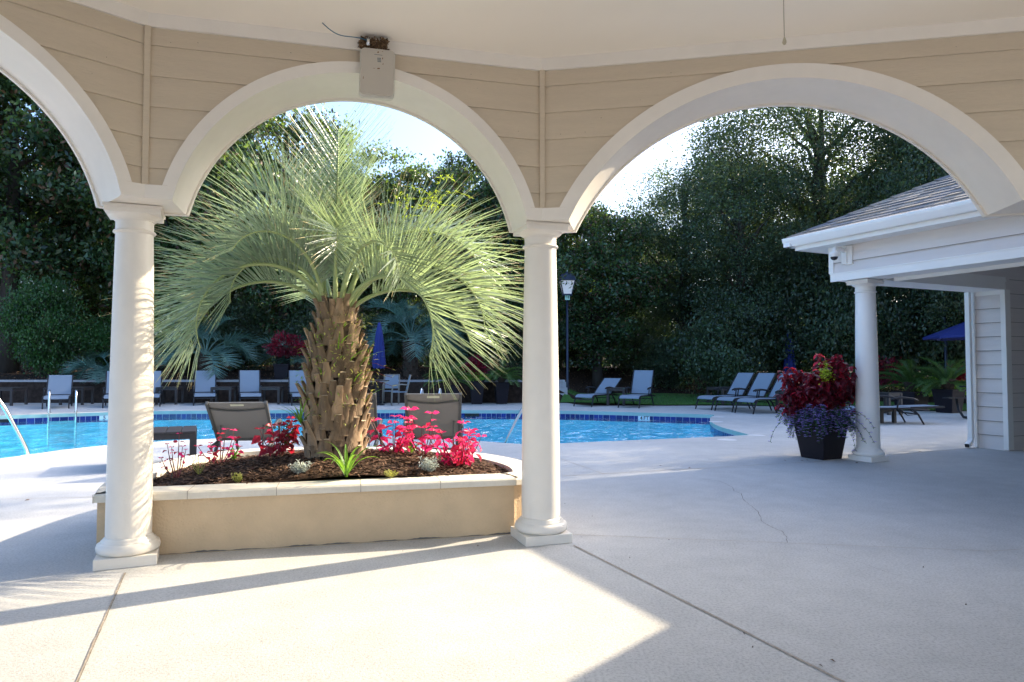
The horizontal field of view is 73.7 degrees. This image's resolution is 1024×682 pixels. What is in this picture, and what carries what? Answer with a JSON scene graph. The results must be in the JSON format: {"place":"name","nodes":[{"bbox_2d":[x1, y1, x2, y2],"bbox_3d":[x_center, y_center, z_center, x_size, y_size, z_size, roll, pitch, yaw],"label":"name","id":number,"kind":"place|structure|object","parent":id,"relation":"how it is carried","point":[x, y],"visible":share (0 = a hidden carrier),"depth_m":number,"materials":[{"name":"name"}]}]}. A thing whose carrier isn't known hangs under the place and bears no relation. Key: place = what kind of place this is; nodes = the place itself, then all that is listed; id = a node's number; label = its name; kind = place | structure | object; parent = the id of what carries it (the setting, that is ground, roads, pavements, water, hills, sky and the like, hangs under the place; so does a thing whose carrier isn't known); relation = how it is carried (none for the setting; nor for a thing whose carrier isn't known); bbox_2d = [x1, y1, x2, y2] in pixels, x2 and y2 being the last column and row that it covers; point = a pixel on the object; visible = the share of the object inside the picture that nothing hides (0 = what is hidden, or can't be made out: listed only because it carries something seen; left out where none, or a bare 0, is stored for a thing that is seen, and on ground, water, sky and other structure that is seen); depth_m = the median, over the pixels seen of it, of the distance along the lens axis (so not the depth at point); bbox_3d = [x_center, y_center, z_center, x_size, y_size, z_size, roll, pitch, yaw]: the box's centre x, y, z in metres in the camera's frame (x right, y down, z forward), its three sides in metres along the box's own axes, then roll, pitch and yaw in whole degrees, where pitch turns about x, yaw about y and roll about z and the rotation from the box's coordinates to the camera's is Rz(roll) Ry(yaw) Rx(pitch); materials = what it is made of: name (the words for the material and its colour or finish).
{"place":"outdoors","nodes":[
{"label":"outdoors","id":0,"kind":"place"},
{"bbox_2d":[19,99,894,365],"label":"sky","id":1,"kind":"structure","parent":0,"point":[408,131],"materials":[{"name":"white"}]},
{"bbox_2d":[0,366,964,410],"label":"mulch bank","id":2,"kind":"structure","parent":0,"point":[35,392],"depth_m":23.08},
{"bbox_2d":[0,266,99,376],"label":"shrub","id":3,"kind":"object","parent":2,"relation":"on","point":[27,328],"visible":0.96,"depth_m":24.16,"materials":[{"name":"green plant"}]},
{"bbox_2d":[0,72,114,372],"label":"magnolia tree","id":4,"kind":"object","parent":2,"relation":"on","point":[19,238],"visible":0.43,"depth_m":25.77,"materials":[{"name":"green plant"}]},
{"bbox_2d":[25,212,168,363],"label":"tree","id":5,"kind":"object","parent":2,"relation":"on","point":[90,297],"visible":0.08,"depth_m":35.61,"materials":[{"name":"green plant"}]},
{"bbox_2d":[0,122,203,329],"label":"magnolia tree","id":6,"kind":"object","parent":2,"relation":"on","point":[67,156],"visible":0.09,"depth_m":26.62,"materials":[{"name":"green plant"}]},
{"bbox_2d":[57,348,160,383],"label":"bank palm","id":7,"kind":"object","parent":2,"relation":"on","point":[97,370],"visible":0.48,"depth_m":23.23,"materials":[{"name":"green plant"}]},
{"bbox_2d":[63,309,166,372],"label":"shrub","id":8,"kind":"object","parent":2,"relation":"on","point":[97,336],"visible":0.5,"depth_m":24.84,"materials":[{"name":"green plant"}]},
{"bbox_2d":[60,114,298,372],"bbox_3d":[-12.840,-5.620,26.194,8.782,14.417,9.115,1,-3,-36],"label":"magnolia tree","id":9,"kind":"object","parent":2,"relation":"on","point":[206,190],"visible":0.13,"depth_m":24.85,"materials":[{"name":"green plant"}]},
{"bbox_2d":[154,312,262,380],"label":"bank palm","id":10,"kind":"object","parent":2,"relation":"on","point":[205,363],"visible":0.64,"depth_m":24.06,"materials":[{"name":"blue plant"}]},
{"bbox_2d":[183,289,295,372],"bbox_3d":[-10.542,-0.248,27.144,4.968,3.873,4.705,-1,-2,25],"label":"shrub","id":11,"kind":"object","parent":2,"relation":"on","point":[243,324],"visible":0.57,"depth_m":26.51,"materials":[{"name":"green plant"}]},
{"bbox_2d":[250,331,306,369],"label":"bank palm","id":12,"kind":"object","parent":2,"relation":"on","point":[298,361],"visible":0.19,"depth_m":25.17,"materials":[{"name":"green plant"}]},
{"bbox_2d":[273,364,290,379],"bbox_3d":[-8.088,1.086,23.977,0.530,0.555,0.530,0,-2,-11],"label":"planter pot","id":13,"kind":"object","parent":2,"relation":"on","point":[280,371],"visible":0.88,"depth_m":23.76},
{"bbox_2d":[262,330,308,357],"bbox_3d":[-7.886,0.112,23.952,1.699,1.032,1.656,-1,-2,23],"label":"coleus","id":14,"kind":"object","parent":13,"relation":"in","point":[280,352],"visible":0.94,"depth_m":23.75,"materials":[{"name":"red plant"}]},
{"bbox_2d":[0,380,566,394],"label":"retaining wall","id":15,"kind":"structure","parent":2,"relation":"on","point":[562,386],"depth_m":23.11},
{"bbox_2d":[181,103,392,369],"bbox_3d":[-8.962,-4.514,27.287,8.259,12.018,9.030,1,-2,-34],"label":"magnolia tree","id":16,"kind":"object","parent":2,"relation":"on","point":[262,291],"visible":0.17,"depth_m":26.48,"materials":[{"name":"green plant"}]},
{"bbox_2d":[264,288,385,366],"bbox_3d":[-7.100,-0.294,27.022,4.969,4.035,4.705,1,-2,-26],"label":"shrub","id":17,"kind":"object","parent":2,"relation":"on","point":[305,323],"visible":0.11,"depth_m":26.42,"materials":[{"name":"green plant"}]},
{"bbox_2d":[0,365,776,392],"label":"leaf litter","id":18,"kind":"object","parent":2,"relation":"on","point":[367,365],"visible":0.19,"depth_m":26.65,"materials":[{"name":"plant"}]},
{"bbox_2d":[341,139,454,357],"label":"magnolia tree","id":19,"kind":"object","parent":2,"relation":"on","point":[392,187],"visible":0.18,"depth_m":28.93,"materials":[{"name":"green plant"}]},
{"bbox_2d":[359,309,436,366],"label":"shrub","id":20,"kind":"object","parent":2,"relation":"on","point":[391,359],"visible":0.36,"depth_m":28.39,"materials":[{"name":"green plant"}]},
{"bbox_2d":[363,296,468,376],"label":"bank palm","id":21,"kind":"object","parent":2,"relation":"on","point":[411,352],"visible":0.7,"depth_m":24.73,"materials":[{"name":"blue plant"}]},
{"bbox_2d":[378,147,524,326],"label":"magnolia tree","id":22,"kind":"object","parent":2,"relation":"on","point":[458,168],"visible":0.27,"depth_m":28.02,"materials":[{"name":"green plant"}]},
{"bbox_2d":[410,296,510,369],"bbox_3d":[-2.015,-0.134,27.512,4.234,3.550,4.472,2,-3,-39],"label":"shrub","id":23,"kind":"object","parent":2,"relation":"on","point":[464,334],"visible":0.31,"depth_m":26.80,"materials":[{"name":"green plant"}]},
{"bbox_2d":[20,285,919,369],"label":"distant wood","id":24,"kind":"object","parent":2,"relation":"on","point":[425,362],"depth_m":53.57,"materials":[{"name":"plant"}]},
{"bbox_2d":[478,287,578,371],"bbox_3d":[0.321,-0.228,26.969,4.472,3.873,4.234,0,-2,-1],"label":"shrub","id":25,"kind":"object","parent":2,"relation":"on","point":[516,349],"visible":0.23,"depth_m":26.33,"materials":[{"name":"green plant"}]},
{"bbox_2d":[459,168,625,336],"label":"magnolia tree","id":26,"kind":"object","parent":2,"relation":"on","point":[504,228],"visible":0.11,"depth_m":26.52,"materials":[{"name":"green plant"}]},
{"bbox_2d":[558,270,575,389],"bbox_3d":[1.980,-0.236,24.424,0.594,4.730,0.594,0,-2,0],"label":"lamp post","id":27,"kind":"object","parent":2,"relation":"on","point":[566,292],"visible":0.96,"depth_m":24.33,"materials":[{"name":"black metal"}]},
{"bbox_2d":[558,317,605,369],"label":"shrub","id":28,"kind":"object","parent":2,"relation":"on","point":[572,353],"visible":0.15,"depth_m":30.74,"materials":[{"name":"green plant"}]},
{"bbox_2d":[506,203,686,390],"bbox_3d":[3.207,-1.812,26.770,6.607,7.941,7.224,-1,-2,29],"label":"magnolia tree","id":29,"kind":"object","parent":2,"relation":"on","point":[605,269],"visible":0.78,"depth_m":25.80,"materials":[{"name":"green plant"}]},
{"bbox_2d":[581,219,695,351],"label":"tree","id":30,"kind":"object","parent":2,"relation":"on","point":[647,284],"visible":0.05,"depth_m":35.63,"materials":[{"name":"green plant"}]},
{"bbox_2d":[602,307,677,374],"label":"shrub","id":31,"kind":"object","parent":2,"relation":"on","point":[656,330],"visible":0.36,"depth_m":29.67,"materials":[{"name":"green plant"}]},
{"bbox_2d":[628,326,698,390],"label":"shrub","id":32,"kind":"object","parent":2,"relation":"on","point":[652,357],"visible":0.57,"depth_m":26.95,"materials":[{"name":"green plant"}]},
{"bbox_2d":[605,135,791,381],"bbox_3d":[7.495,-3.291,28.869,8.359,10.453,9.077,1,-2,-17],"label":"oak tree","id":33,"kind":"object","parent":2,"relation":"on","point":[671,309],"visible":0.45,"depth_m":27.32,"materials":[{"name":"green plant"}]},
{"bbox_2d":[658,280,820,396],"bbox_3d":[7.868,0.250,24.314,5.714,4.842,5.411,-1,-2,24],"label":"shrub","id":34,"kind":"object","parent":2,"relation":"on","point":[701,345],"visible":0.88,"depth_m":23.55,"materials":[{"name":"green plant"}]},
{"bbox_2d":[630,113,859,388],"bbox_3d":[8.604,-3.231,26.504,8.824,10.794,9.581,-2,-3,37],"label":"oak tree","id":35,"kind":"object","parent":2,"relation":"on","point":[739,270],"visible":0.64,"depth_m":24.96,"materials":[{"name":"green plant"}]},
{"bbox_2d":[653,107,937,371],"bbox_3d":[12.420,-6.034,26.772,14.271,15.527,13.688,-1,-2,21],"label":"oak tree","id":36,"kind":"object","parent":2,"relation":"on","point":[808,133],"visible":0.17,"depth_m":25.31,"materials":[{"name":"green plant"}]},
{"bbox_2d":[703,243,890,386],"bbox_3d":[10.740,-0.630,25.233,6.956,6.133,6.587,1,-2,-27],"label":"shrub","id":37,"kind":"object","parent":2,"relation":"on","point":[809,291],"visible":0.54,"depth_m":24.02,"materials":[{"name":"green plant"}]},
{"bbox_2d":[791,115,943,289],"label":"oak tree","id":38,"kind":"object","parent":2,"relation":"on","point":[855,171],"visible":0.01,"depth_m":26.82,"materials":[{"name":"green plant"}]},
{"bbox_2d":[797,274,960,391],"bbox_3d":[12.679,-0.438,23.722,5.646,5.810,5.962,0,-2,11],"label":"shrub","id":39,"kind":"object","parent":2,"relation":"on","point":[883,312],"visible":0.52,"depth_m":22.48,"materials":[{"name":"green plant"}]},
{"bbox_2d":[839,121,948,320],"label":"oak tree","id":40,"kind":"object","parent":2,"relation":"on","point":[875,172],"visible":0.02,"depth_m":24.57,"materials":[{"name":"green plant"}]},
{"bbox_2d":[878,355,909,386],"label":"coleus","id":41,"kind":"object","parent":2,"relation":"on","point":[882,364],"visible":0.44,"depth_m":21.35,"materials":[{"name":"red plant"}]},
{"bbox_2d":[833,120,966,403],"bbox_3d":[13.850,-3.997,21.002,8.068,12.725,7.430,1,-2,-25],"label":"oak tree","id":42,"kind":"object","parent":2,"relation":"on","point":[950,300],"visible":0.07,"depth_m":20.68,"materials":[{"name":"green plant"}]},
{"bbox_2d":[873,147,964,318],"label":"oak tree","id":43,"kind":"object","parent":2,"relation":"on","point":[938,173],"visible":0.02,"depth_m":18.19,"materials":[{"name":"green plant"}]},
{"bbox_2d":[877,287,964,389],"bbox_3d":[14.577,-0.269,23.143,5.646,5.487,5.962,2,-3,-40],"label":"shrub","id":44,"kind":"object","parent":2,"relation":"on","point":[959,355],"visible":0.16,"depth_m":22.18,"materials":[{"name":"green plant"}]},
{"bbox_2d":[0,403,1023,681],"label":"pool deck","id":45,"kind":"structure","parent":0,"point":[492,609],"depth_m":3.94,"materials":[{"name":"concrete"}]},
{"bbox_2d":[0,387,27,405],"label":"side table","id":46,"kind":"object","parent":45,"relation":"on","point":[11,389],"visible":0.96,"depth_m":21.50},
{"bbox_2d":[0,399,29,454],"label":"pool handrail","id":47,"kind":"object","parent":45,"relation":"on","point":[14,426],"visible":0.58,"depth_m":9.47,"materials":[{"name":"silver metal"}]},
{"bbox_2d":[42,375,73,408],"bbox_3d":[-13.595,1.509,20.454,0.750,0.973,1.781,1,-2,-30],"label":"sun lounger","id":48,"kind":"object","parent":45,"relation":"on","point":[60,387],"visible":0.98,"depth_m":20.88,"materials":[{"name":"fabric"}]},
{"bbox_2d":[47,389,77,448],"bbox_3d":[-11.810,2.034,17.933,0.689,1.524,0.556,1,-2,-32],"label":"pool ladder","id":49,"kind":"object","parent":45,"relation":"attached to","point":[49,422],"visible":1,"depth_m":17.70,"materials":[{"name":"silver metal"}]},
{"bbox_2d":[155,387,183,404],"bbox_3d":[-11.100,1.768,22.151,0.660,0.560,0.660,0,-2,-7],"label":"side table","id":50,"kind":"object","parent":45,"relation":"on","point":[176,394],"visible":0.97,"depth_m":21.87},
{"bbox_2d":[153,426,196,454],"bbox_3d":[-4.420,1.334,8.558,0.840,0.450,0.850,1,-2,-24],"label":"side table","id":51,"kind":"object","parent":45,"relation":"on","point":[170,432],"visible":0.41,"depth_m":8.32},
{"bbox_2d":[193,370,217,405],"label":"sun lounger","id":52,"kind":"object","parent":45,"relation":"on","point":[203,384],"visible":0.91,"depth_m":22.55,"materials":[{"name":"fabric"}]},
{"bbox_2d":[205,401,286,451],"bbox_3d":[-3.413,1.159,8.906,0.770,0.842,1.865,0,-2,-11],"label":"sun lounger","id":53,"kind":"object","parent":45,"relation":"on","point":[245,418],"visible":0.78,"depth_m":8.29,"materials":[{"name":"fabric"}]},
{"bbox_2d":[238,370,261,401],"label":"sun lounger","id":54,"kind":"object","parent":45,"relation":"on","point":[249,380],"visible":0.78,"depth_m":22.59,"materials":[{"name":"fabric"}]},
{"bbox_2d":[259,386,283,403],"bbox_3d":[-7.838,1.772,22.251,0.640,0.560,0.640,0,-2,-7],"label":"side table","id":55,"kind":"object","parent":45,"relation":"on","point":[277,388],"visible":0.91,"depth_m":21.98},
{"bbox_2d":[287,370,305,405],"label":"sun lounger","id":56,"kind":"object","parent":45,"relation":"on","point":[292,378],"visible":0.48,"depth_m":22.60,"materials":[{"name":"fabric"}]},
{"bbox_2d":[92,447,521,554],"bbox_3d":[-1.510,1.207,5.903,3.236,0.513,2.422,0,-2,-14],"label":"raised planter","id":57,"kind":"object","parent":45,"relation":"on","point":[322,508],"visible":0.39,"depth_m":4.81,"materials":[{"name":"beige paint"}]},
{"bbox_2d":[194,428,243,463],"bbox_3d":[-2.463,0.884,5.716,0.378,0.316,0.336,1,-2,-30],"label":"coleus","id":58,"kind":"object","parent":57,"relation":"in","point":[228,455],"visible":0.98,"depth_m":5.70,"materials":[{"name":"pink plant"}]},
{"bbox_2d":[251,416,300,456],"bbox_3d":[-1.993,0.829,5.828,0.386,0.370,0.386,0,-2,0],"label":"coleus","id":59,"kind":"object","parent":57,"relation":"in","point":[278,448],"visible":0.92,"depth_m":5.78,"materials":[{"name":"red plant"}]},
{"bbox_2d":[99,103,524,458],"bbox_3d":[-1.458,-0.538,5.941,3.559,3.269,2.694,0,-2,0],"label":"pindo palm","id":60,"kind":"object","parent":57,"relation":"on","point":[337,251],"visible":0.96,"depth_m":5.56,"materials":[{"name":"green"}]},
{"bbox_2d":[284,311,395,425],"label":"palm trunk","id":61,"kind":"object","parent":60,"relation":"attached to","point":[345,324],"visible":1,"depth_m":5.54,"materials":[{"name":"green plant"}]},
{"bbox_2d":[379,174,472,247],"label":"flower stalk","id":62,"kind":"object","parent":60,"relation":"attached to","point":[439,202],"visible":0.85,"depth_m":5.68,"materials":[{"name":"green plant"}]},
{"bbox_2d":[153,448,508,485],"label":"bark mulch","id":63,"kind":"object","parent":57,"relation":"in","point":[209,476],"visible":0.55,"depth_m":5.34,"materials":[{"name":"wood"}]},
{"bbox_2d":[158,432,189,477],"bbox_3d":[-2.628,0.890,5.313,0.214,0.359,0.148,1,-2,-15],"label":"coleus","id":64,"kind":"object","parent":63,"relation":"on","point":[172,459],"visible":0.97,"depth_m":5.28,"materials":[{"name":"pink plant"}]},
{"bbox_2d":[399,410,439,456],"bbox_3d":[-0.792,0.799,5.846,0.351,0.401,0.208,1,-2,-23],"label":"coleus","id":65,"kind":"object","parent":63,"relation":"on","point":[422,440],"visible":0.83,"depth_m":5.84,"materials":[{"name":"pink plant"}]},
{"bbox_2d":[325,442,374,476],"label":"crinum lily","id":66,"kind":"object","parent":57,"relation":"on","point":[345,467],"visible":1,"depth_m":4.96,"materials":[{"name":"green plant"}]},
{"bbox_2d":[367,406,419,452],"bbox_3d":[-1.060,0.790,5.994,0.508,0.435,0.453,0,-2,0],"label":"coleus","id":67,"kind":"object","parent":57,"relation":"in","point":[399,443],"visible":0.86,"depth_m":5.99,"materials":[{"name":"pink plant"}]},
{"bbox_2d":[424,420,486,466],"bbox_3d":[-0.428,0.846,5.580,0.458,0.398,0.445,-2,-3,36],"label":"coleus","id":68,"kind":"object","parent":57,"relation":"in","point":[460,453],"visible":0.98,"depth_m":5.54,"materials":[{"name":"pink plant"}]},
{"bbox_2d":[0,413,735,457],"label":"pool basin","id":69,"kind":"object","parent":45,"relation":"in","point":[88,434],"visible":0.2,"depth_m":18.25,"materials":[{"name":"liquid"}]},
{"bbox_2d":[0,413,733,436],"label":"pool tile band","id":70,"kind":"object","parent":69,"relation":"attached to","point":[657,419],"visible":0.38,"depth_m":18.56,"materials":[{"name":"tile"}]},
{"bbox_2d":[0,410,748,435],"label":"pool coping","id":71,"kind":"object","parent":69,"relation":"on","point":[729,431],"visible":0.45,"depth_m":18.29,"materials":[{"name":"concrete"}]},
{"bbox_2d":[366,393,382,446],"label":"sun lounger","id":72,"kind":"object","parent":45,"relation":"on","point":[374,411],"visible":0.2,"depth_m":8.46,"materials":[{"name":"fabric"}]},
{"bbox_2d":[372,321,385,403],"bbox_3d":[-4.420,0.692,22.690,0.500,2.750,0.500,0,-2,0],"label":"umbrella","id":73,"kind":"object","parent":45,"relation":"on","point":[379,357],"visible":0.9,"depth_m":22.61,"materials":[{"name":"blue fabric"}]},
{"bbox_2d":[382,374,399,403],"bbox_3d":[-3.955,1.575,22.359,0.532,0.966,0.610,0,-2,-6],"label":"dining chair","id":74,"kind":"object","parent":45,"relation":"on","point":[394,379],"visible":0.82,"depth_m":22.57,"materials":[{"name":"grey"}]},
{"bbox_2d":[403,392,463,449],"bbox_3d":[-1.040,1.120,9.076,0.770,0.934,1.781,0,-2,-6],"label":"sun lounger","id":75,"kind":"object","parent":45,"relation":"on","point":[448,407],"visible":0.65,"depth_m":8.44,"materials":[{"name":"fabric"}]},
{"bbox_2d":[442,385,459,392],"bbox_3d":[-1.976,1.736,22.152,0.490,0.625,0.490,1,-2,-17],"label":"planter pot","id":76,"kind":"object","parent":45,"relation":"on","point":[453,388],"visible":0.48,"depth_m":21.95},
{"bbox_2d":[422,361,479,389],"bbox_3d":[-1.975,1.149,22.207,1.894,1.045,1.908,0,-2,0],"label":"cycad","id":77,"kind":"object","parent":76,"relation":"in","point":[455,372],"visible":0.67,"depth_m":22.01,"materials":[{"name":"green plant"}]},
{"bbox_2d":[469,378,483,403],"bbox_3d":[-1.148,1.639,22.255,0.510,0.825,0.510,0,-2,-6],"label":"planter pot","id":78,"kind":"object","parent":45,"relation":"on","point":[476,397],"visible":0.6,"depth_m":22.05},
{"bbox_2d":[459,354,489,377],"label":"coleus","id":79,"kind":"object","parent":78,"relation":"in","point":[480,366],"visible":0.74,"depth_m":22.13,"materials":[{"name":"red plant"}]},
{"bbox_2d":[493,382,509,403],"bbox_3d":[-0.347,1.703,22.353,0.490,0.705,0.490,0,-2,-11],"label":"planter pot","id":80,"kind":"object","parent":45,"relation":"on","point":[501,390],"visible":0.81,"depth_m":22.16,"materials":[{"name":"plastic"}]},
{"bbox_2d":[471,358,522,386],"bbox_3d":[-0.370,1.038,22.400,1.997,0.957,1.862,-2,-3,43],"label":"cycad","id":81,"kind":"object","parent":80,"relation":"in","point":[510,376],"visible":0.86,"depth_m":22.20,"materials":[{"name":"green plant"}]},
{"bbox_2d":[0,0,1023,570],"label":"gazebo","id":82,"kind":"object","parent":45,"relation":"on","point":[552,118],"visible":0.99,"depth_m":4.35,"materials":[{"name":"beige"}]},
{"bbox_2d":[359,48,394,100],"bbox_3d":[-0.882,-1.735,4.459,0.233,0.336,0.108,1,-2,-14],"label":"electrical box","id":83,"kind":"object","parent":82,"relation":"attached to","point":[377,75],"visible":1,"depth_m":4.42,"materials":[{"name":"beige"}]},
{"bbox_2d":[358,36,389,49],"bbox_3d":[-0.905,-1.938,4.460,0.211,0.087,0.105,1,-2,-15],"label":"nest","id":84,"kind":"object","parent":83,"relation":"on","point":[382,43],"visible":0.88,"depth_m":4.44,"materials":[{"name":"plant"}]},
{"bbox_2d":[573,378,621,406],"bbox_3d":[2.716,1.604,21.488,0.750,0.858,1.881,-2,-3,38],"label":"sun lounger","id":85,"kind":"object","parent":45,"relation":"on","point":[604,385],"visible":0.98,"depth_m":21.80,"materials":[{"name":"fabric"}]},
{"bbox_2d":[618,370,654,407],"bbox_3d":[3.799,1.450,20.795,0.750,1.115,1.618,-1,-2,28],"label":"sun lounger","id":86,"kind":"object","parent":45,"relation":"on","point":[641,384],"visible":1,"depth_m":21.23,"materials":[{"name":"fabric"}]},
{"bbox_2d":[573,545,844,681],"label":"expansion joint","id":87,"kind":"object","parent":45,"relation":"on","point":[719,618],"visible":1,"depth_m":3.32,"materials":[{"name":"concrete"}]},
{"bbox_2d":[695,372,754,409],"bbox_3d":[6.178,1.444,19.782,1.706,1.054,0.750,1,-2,-27],"label":"sun lounger","id":88,"kind":"object","parent":45,"relation":"on","point":[742,380],"visible":0.78,"depth_m":19.94,"materials":[{"name":"fabric"}]},
{"bbox_2d":[714,373,776,411],"bbox_3d":[6.488,1.414,18.952,1.706,1.054,0.750,1,-2,-27],"label":"sun lounger","id":89,"kind":"object","parent":45,"relation":"on","point":[763,380],"visible":0.88,"depth_m":19.13,"materials":[{"name":"fabric"}]},
{"bbox_2d":[734,373,792,413],"bbox_3d":[6.794,1.386,18.170,1.706,1.054,0.750,1,-2,-26],"label":"sun lounger","id":90,"kind":"object","parent":45,"relation":"on","point":[777,386],"visible":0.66,"depth_m":18.32,"materials":[{"name":"fabric"}]},
{"bbox_2d":[791,420,850,459],"bbox_3d":[4.190,1.331,9.258,0.530,0.505,0.530,1,-2,-27],"label":"planter pot","id":91,"kind":"object","parent":45,"relation":"on","point":[830,446],"visible":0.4,"depth_m":9.10,"materials":[{"name":"plastic"}]},
{"bbox_2d":[773,353,857,418],"bbox_3d":[4.183,0.614,9.283,1.079,0.914,0.965,-1,-3,35],"label":"coleus","id":92,"kind":"object","parent":91,"relation":"in","point":[802,389],"visible":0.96,"depth_m":9.12,"materials":[{"name":"red plant"}]},
{"bbox_2d":[768,402,875,450],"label":"trailing flowers","id":93,"kind":"object","parent":91,"relation":"in","point":[840,416],"visible":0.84,"depth_m":8.97,"materials":[{"name":"purple-blue flower petals"},{"name":"green leaf"}]},
{"bbox_2d":[843,395,944,424],"bbox_3d":[8.186,1.486,14.755,1.946,0.609,0.750,0,-2,-3],"label":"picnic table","id":94,"kind":"object","parent":45,"relation":"on","point":[915,407],"visible":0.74,"depth_m":14.46,"materials":[{"name":"grey metal"}]},
{"bbox_2d":[782,175,1023,462],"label":"pool house","id":95,"kind":"structure","parent":45,"relation":"on","point":[941,233],"depth_m":8.94,"materials":[{"name":"white paint"}]},
{"bbox_2d":[829,245,852,264],"bbox_3d":[4.275,-1.121,8.891,0.307,0.240,0.134,1,-2,-18],"label":"security camera","id":96,"kind":"object","parent":95,"relation":"attached to","point":[846,255],"visible":1,"depth_m":8.89,"materials":[{"name":"white paint"}]},
{"bbox_2d":[923,322,964,340],"bbox_3d":[13.150,0.580,18.891,2.819,2.700,2.819,0,-2,11],"label":"umbrella","id":97,"kind":"object","parent":45,"relation":"on","point":[955,332],"visible":0.27,"depth_m":18.89,"materials":[{"name":"blue fabric"}]},
{"bbox_2d":[931,389,965,412],"bbox_3d":[11.612,1.592,18.154,0.590,0.625,0.590,1,-2,-26],"label":"planter pot","id":98,"kind":"object","parent":45,"relation":"on","point":[948,404],"visible":0.77,"depth_m":17.99,"materials":[{"name":"plastic"}]},
{"bbox_2d":[904,357,966,395],"bbox_3d":[11.602,0.987,18.198,1.860,1.152,1.890,0,-2,0],"label":"cycad","id":99,"kind":"object","parent":98,"relation":"in","point":[946,379],"visible":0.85,"depth_m":18.10,"materials":[{"name":"green plant"}]},
{"bbox_2d":[560,389,965,410],"bbox_3d":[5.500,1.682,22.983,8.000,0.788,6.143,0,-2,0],"label":"lawn","id":100,"kind":"structure","parent":0,"point":[566,398],"depth_m":22.96,"materials":[{"name":"plant"}]},
{"bbox_2d":[846,401,966,410],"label":"lawn","id":101,"kind":"structure","parent":0,"point":[964,405],"depth_m":20.48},
{"bbox_2d":[891,391,928,410],"bbox_3d":[11.252,1.681,19.252,0.690,0.525,0.690,1,-2,-26],"label":"planter pot","id":102,"kind":"object","parent":101,"relation":"on","point":[921,398],"visible":0.54,"depth_m":19.00,"materials":[{"name":"plastic"}]},
{"bbox_2d":[879,359,945,390],"bbox_3d":[11.251,1.006,19.198,2.214,1.037,2.080,0,-2,0],"label":"cycad","id":103,"kind":"object","parent":102,"relation":"in","point":[904,371],"visible":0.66,"depth_m":19.17,"materials":[{"name":"green plant"}]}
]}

